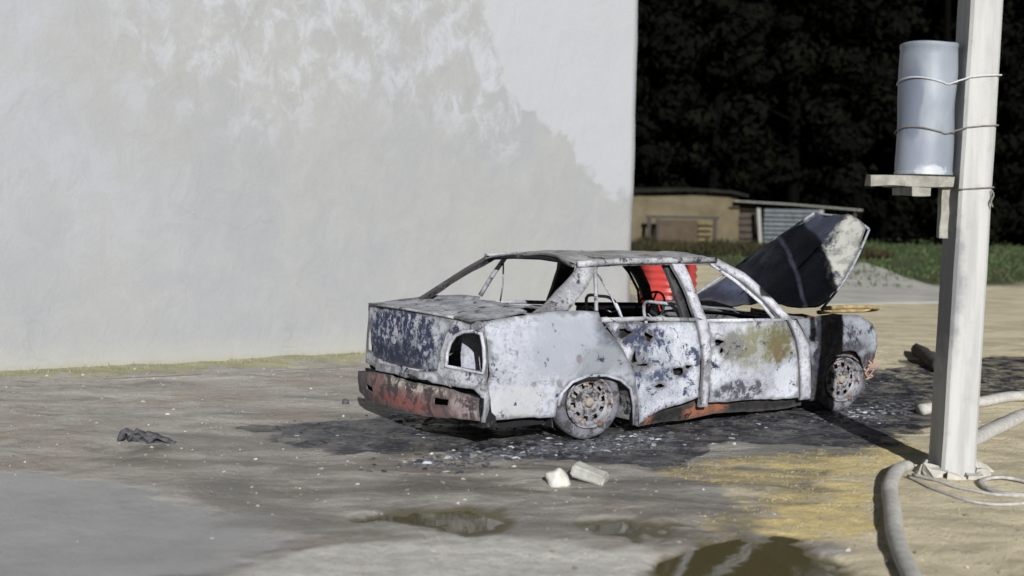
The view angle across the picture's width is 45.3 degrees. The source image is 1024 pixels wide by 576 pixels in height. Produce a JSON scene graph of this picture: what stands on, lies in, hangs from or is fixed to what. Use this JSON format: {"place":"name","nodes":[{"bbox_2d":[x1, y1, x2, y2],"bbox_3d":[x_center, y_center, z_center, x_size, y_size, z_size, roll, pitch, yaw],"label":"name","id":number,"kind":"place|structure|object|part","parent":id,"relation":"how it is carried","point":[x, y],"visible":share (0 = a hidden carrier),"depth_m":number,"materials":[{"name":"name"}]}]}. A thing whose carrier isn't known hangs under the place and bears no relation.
{"place":"outdoors","nodes":[
{"label":"outdoors","id":0,"kind":"place"},
{"bbox_2d":[0,231,1023,575],"bbox_3d":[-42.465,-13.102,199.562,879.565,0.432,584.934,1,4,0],"label":"ground","id":1,"kind":"structure","parent":0,"point":[116,517],"depth_m":7.15,"materials":[{"name":"grey concrete"}]},
{"bbox_2d":[115,428,175,443],"bbox_3d":[-2.401,0.979,8.058,0.407,0.117,0.149,1,4,0],"label":"charred scrap","id":2,"kind":"object","parent":1,"relation":"on","point":[140,436],"visible":0.97,"depth_m":8.04,"materials":[{"name":"grey metal"}]},
{"bbox_2d":[0,351,362,379],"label":"verge grass","id":3,"kind":"structure","parent":1,"relation":"on","point":[180,363],"depth_m":11.63,"materials":[{"name":"plant"}]},
{"bbox_2d":[9,365,369,386],"bbox_3d":[-4.346,0.854,10.270,7.744,0.083,0.107,-1,5,-31],"label":"concrete edging","id":4,"kind":"object","parent":1,"relation":"on","point":[184,375],"visible":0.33,"depth_m":10.98,"materials":[{"name":"grey concrete"}]},
{"bbox_2d":[0,0,637,370],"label":"wall","id":5,"kind":"structure","parent":1,"relation":"on","point":[184,181],"depth_m":12.21,"materials":[{"name":"paint"}]},
{"bbox_2d":[342,399,348,403],"bbox_3d":[-1.318,0.897,9.707,0.052,0.046,0.043,-2,5,-38],"label":"charred bit","id":6,"kind":"object","parent":1,"relation":"on","point":[345,401],"visible":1,"depth_m":9.69,"materials":[{"name":"grey"}]},
{"bbox_2d":[423,416,434,422],"bbox_3d":[-0.584,0.952,9.083,0.054,0.069,0.180,4,5,35],"label":"metal strip","id":7,"kind":"object","parent":1,"relation":"on","point":[428,419],"visible":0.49,"depth_m":9.03,"materials":[{"name":"metal"}]},
{"bbox_2d":[362,510,504,533],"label":"puddle","id":8,"kind":"object","parent":1,"relation":"on","point":[467,522],"visible":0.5,"depth_m":6.32,"materials":[{"name":"brown liquid"}]},
{"bbox_2d":[545,468,570,487],"bbox_3d":[0.264,1.092,7.082,0.140,0.107,0.122,0,4,-17],"label":"stone","id":9,"kind":"object","parent":1,"relation":"on","point":[557,478],"visible":1,"depth_m":7.04,"materials":[{"name":"white stone"}]},
{"bbox_2d":[570,461,608,485],"bbox_3d":[0.452,1.085,7.152,0.208,0.076,0.114,19,16,16],"label":"brick","id":10,"kind":"object","parent":1,"relation":"on","point":[588,473],"visible":1,"depth_m":7.12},
{"bbox_2d":[358,212,880,438],"bbox_3d":[1.150,0.181,9.745,4.585,1.610,1.737,-2,5,-34],"label":"burnt car","id":11,"kind":"object","parent":1,"relation":"on","point":[598,367],"visible":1,"depth_m":8.90,"materials":[{"name":"grey metal"}]},
{"bbox_3d":[0.150,0.301,9.901,0.945,1.143,0.285,-2,5,-34],"label":"rear door","id":12,"kind":"part","parent":11,"relation":"part of","materials":[{"name":"metal"}]},
{"bbox_3d":[0.986,0.239,10.471,1.057,1.069,0.280,-2,5,-34],"label":"front door","id":13,"kind":"part","parent":11,"relation":"part of","materials":[{"name":"metal"}]},
{"bbox_3d":[0.923,0.397,8.768,0.937,1.147,0.279,-2,5,-34],"label":"rear door","id":14,"kind":"part","parent":11,"relation":"part of","materials":[{"name":"metal"}]},
{"bbox_3d":[1.768,0.330,9.335,1.059,1.064,0.280,-2,5,-34],"label":"front door","id":15,"kind":"part","parent":11,"relation":"part of","materials":[{"name":"metal"}]},
{"bbox_2d":[583,522,666,534],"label":"puddle","id":16,"kind":"object","parent":1,"relation":"on","point":[614,528],"visible":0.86,"depth_m":6.22,"materials":[{"name":"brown liquid"}]},
{"bbox_2d":[237,375,1012,474],"bbox_3d":[1.710,0.979,9.761,7.382,0.052,3.209,-2,5,-37],"label":"ash debris","id":17,"kind":"object","parent":1,"relation":"on","point":[609,442],"visible":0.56,"depth_m":8.42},
{"bbox_2d":[634,1,664,193],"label":"tree","id":18,"kind":"object","parent":1,"relation":"on","point":[654,73],"visible":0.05,"depth_m":48.84,"materials":[{"name":"green plant"}]},
{"bbox_2d":[637,25,668,103],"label":"tree","id":19,"kind":"object","parent":1,"relation":"on","point":[640,35],"depth_m":52.93,"materials":[{"name":"green plant"}]},
{"bbox_2d":[639,264,697,310],"bbox_3d":[1.867,0.140,14.762,0.699,0.996,0.703,1,4,0],"label":"red drum","id":20,"kind":"object","parent":1,"relation":"on","point":[656,277],"visible":0.19,"depth_m":14.46,"materials":[{"name":"paint"}]},
{"bbox_2d":[634,0,735,186],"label":"tree","id":21,"kind":"object","parent":1,"relation":"on","point":[701,70],"visible":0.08,"depth_m":50.55,"materials":[{"name":"green plant"}]},
{"bbox_2d":[639,22,730,194],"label":"tree","id":22,"kind":"object","parent":1,"relation":"on","point":[706,173],"depth_m":58.80,"materials":[{"name":"green plant"}]},
{"bbox_2d":[634,0,744,194],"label":"tree","id":23,"kind":"object","parent":1,"relation":"on","point":[666,115],"visible":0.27,"depth_m":47.93,"materials":[{"name":"green plant"}]},
{"bbox_2d":[631,187,756,245],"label":"shed","id":24,"kind":"structure","parent":1,"relation":"on","point":[736,221],"depth_m":41.92,"materials":[{"name":"paint"}]},
{"bbox_2d":[634,0,810,202],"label":"tree","id":25,"kind":"object","parent":1,"relation":"on","point":[674,42],"visible":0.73,"depth_m":47.36,"materials":[{"name":"green plant"}]},
{"bbox_2d":[636,0,813,187],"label":"tree","id":26,"kind":"object","parent":1,"relation":"on","point":[692,179],"visible":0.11,"depth_m":51.35,"materials":[{"name":"green plant"}]},
{"bbox_2d":[665,0,813,205],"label":"tree","id":27,"kind":"object","parent":1,"relation":"on","point":[732,61],"visible":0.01,"depth_m":58.66,"materials":[{"name":"green plant"}]},
{"bbox_2d":[655,536,836,575],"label":"puddle","id":28,"kind":"object","parent":1,"relation":"on","point":[780,556],"visible":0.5,"depth_m":5.72,"materials":[{"name":"brown liquid"}]},
{"bbox_2d":[631,234,895,259],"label":"weeds","id":29,"kind":"object","parent":1,"relation":"on","point":[721,247],"visible":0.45,"depth_m":37.68,"materials":[{"name":"plant"}]},
{"bbox_2d":[756,208,823,243],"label":"slatted panel","id":30,"kind":"object","parent":1,"relation":"on","point":[759,227],"visible":0.53,"depth_m":41.51,"materials":[{"name":"grey metal"}]},
{"bbox_2d":[724,0,867,217],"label":"tree","id":31,"kind":"object","parent":1,"relation":"on","point":[846,93],"visible":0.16,"depth_m":53.19,"materials":[{"name":"green plant"}]},
{"bbox_2d":[733,199,862,243],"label":"lean to","id":32,"kind":"object","parent":1,"relation":"on","point":[827,209],"visible":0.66,"depth_m":44.88,"materials":[{"name":"metal"}]},
{"bbox_2d":[695,0,907,218],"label":"tree","id":33,"kind":"object","parent":1,"relation":"on","point":[802,51],"visible":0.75,"depth_m":47.21,"materials":[{"name":"green plant"}]},
{"bbox_2d":[726,0,880,199],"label":"tree","id":34,"kind":"object","parent":1,"relation":"on","point":[781,10],"visible":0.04,"depth_m":58.44,"materials":[{"name":"green plant"}]},
{"bbox_2d":[665,432,1023,548],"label":"straw","id":35,"kind":"object","parent":1,"relation":"on","point":[773,498],"visible":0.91,"depth_m":7.28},
{"bbox_2d":[777,0,913,236],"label":"tree","id":36,"kind":"object","parent":1,"relation":"on","point":[882,95],"visible":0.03,"depth_m":58.55,"materials":[{"name":"green plant"}]},
{"bbox_2d":[778,0,931,243],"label":"tree","id":37,"kind":"object","parent":1,"relation":"on","point":[884,211],"visible":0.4,"depth_m":49.92,"materials":[{"name":"green plant"}]},
{"bbox_2d":[781,0,955,239],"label":"tree","id":38,"kind":"object","parent":1,"relation":"on","point":[870,157],"visible":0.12,"depth_m":52.44,"materials":[{"name":"green plant"}]},
{"bbox_2d":[827,262,939,305],"bbox_3d":[7.982,-0.121,27.581,4.422,0.302,17.292,2,4,15],"label":"gravel pile","id":39,"kind":"object","parent":1,"relation":"on","point":[917,292],"visible":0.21,"depth_m":24.38,"materials":[{"name":"grey gravel"}]},
{"bbox_2d":[881,460,921,575],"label":"fire hose","id":40,"kind":"object","parent":1,"relation":"on","point":[904,559],"visible":1,"depth_m":6.18,"materials":[{"name":"fabric"}]},
{"bbox_2d":[910,343,934,370],"bbox_3d":[4.448,0.739,13.124,0.168,0.177,1.743,2,4,11],"label":"charred timber","id":41,"kind":"object","parent":1,"relation":"on","point":[925,355],"visible":0.73,"depth_m":13.01,"materials":[{"name":"brown wood"}]},
{"bbox_2d":[864,0,1023,246],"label":"tree","id":42,"kind":"object","parent":1,"relation":"on","point":[1002,210],"visible":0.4,"depth_m":48.34,"materials":[{"name":"green plant"}]},
{"bbox_2d":[881,0,1023,229],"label":"tree","id":43,"kind":"object","parent":1,"relation":"on","point":[891,47],"visible":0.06,"depth_m":53.52,"materials":[{"name":"green plant"}]},
{"bbox_2d":[915,0,1002,479],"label":"utility pole","id":44,"kind":"object","parent":1,"relation":"on","point":[957,373],"visible":0.73,"depth_m":7.47,"materials":[{"name":"concrete"}]},
{"bbox_2d":[865,174,952,237],"bbox_3d":[2.402,-0.502,7.527,0.506,0.374,0.381,1,4,0],"label":"tank bracket","id":45,"kind":"object","parent":44,"relation":"attached to","point":[907,185],"visible":1,"depth_m":7.37,"materials":[{"name":"grey wood"}]},
{"bbox_2d":[893,41,958,175],"bbox_3d":[2.528,-1.085,7.501,0.348,0.806,0.346,1,4,0],"label":"metal tank","id":46,"kind":"object","parent":45,"relation":"on","point":[926,103],"visible":0.94,"depth_m":7.36,"materials":[{"name":"silver metal"}]},
{"bbox_2d":[894,125,998,134],"bbox_3d":[2.643,-0.965,7.508,0.591,0.066,0.360,1,4,0],"label":"binding wire","id":47,"kind":"object","parent":44,"relation":"attached to","point":[941,131],"visible":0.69,"depth_m":7.38,"materials":[{"name":"grey metal"}]},
{"bbox_2d":[896,74,1001,86],"bbox_3d":[2.652,-1.261,7.487,0.594,0.073,0.360,1,4,0],"label":"binding wire","id":48,"kind":"object","parent":44,"relation":"attached to","point":[945,82],"visible":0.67,"depth_m":7.36,"materials":[{"name":"grey metal"}]},
{"bbox_2d":[950,187,993,206],"bbox_3d":[2.810,-0.562,7.548,0.225,0.125,0.309,1,4,0],"label":"binding wire","id":49,"kind":"object","parent":44,"relation":"attached to","point":[991,204],"visible":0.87,"depth_m":7.41,"materials":[{"name":"grey metal"}]},
{"bbox_2d":[906,475,1023,505],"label":"cable","id":50,"kind":"object","parent":1,"relation":"on","point":[963,498],"visible":1,"depth_m":6.92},
{"bbox_2d":[912,473,1023,497],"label":"cable","id":51,"kind":"object","parent":1,"relation":"on","point":[964,488],"visible":1,"depth_m":7.17,"materials":[{"name":"white plastic"}]},
{"bbox_2d":[915,391,1023,414],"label":"fire hose","id":52,"kind":"object","parent":1,"relation":"on","point":[985,401],"visible":0.62,"depth_m":10.26,"materials":[{"name":"fabric"}]},
{"bbox_2d":[977,408,1023,445],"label":"fire hose","id":53,"kind":"object","parent":1,"relation":"on","point":[993,429],"visible":0.83,"depth_m":8.94,"materials":[{"name":"fabric"}]},
{"bbox_2d":[978,475,1023,494],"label":"cable coil","id":54,"kind":"object","parent":1,"relation":"on","point":[981,483],"visible":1,"depth_m":7.34,"materials":[{"name":"white plastic"}]},
{"bbox_2d":[991,0,1023,245],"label":"tree","id":55,"kind":"object","parent":1,"relation":"on","point":[1009,90],"visible":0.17,"depth_m":48.50,"materials":[{"name":"green plant"}]},
{"bbox_2d":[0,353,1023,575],"bbox_3d":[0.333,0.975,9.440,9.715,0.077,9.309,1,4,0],"label":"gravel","id":56,"kind":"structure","parent":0,"point":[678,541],"depth_m":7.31,"materials":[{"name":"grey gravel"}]},
{"bbox_2d":[646,215,718,243],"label":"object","id":57,"kind":"object","parent":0,"point":[674,230],"visible":0.67,"depth_m":41.22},
{"bbox_2d":[652,0,1010,234],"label":"hillside","id":58,"kind":"structure","parent":0,"point":[751,59],"depth_m":86.95,"materials":[{"name":"green plant"}]},
{"bbox_2d":[712,235,1023,287],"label":"lawn","id":59,"kind":"structure","parent":0,"point":[994,250],"depth_m":35.53,"materials":[{"name":"green plant"}]}
]}

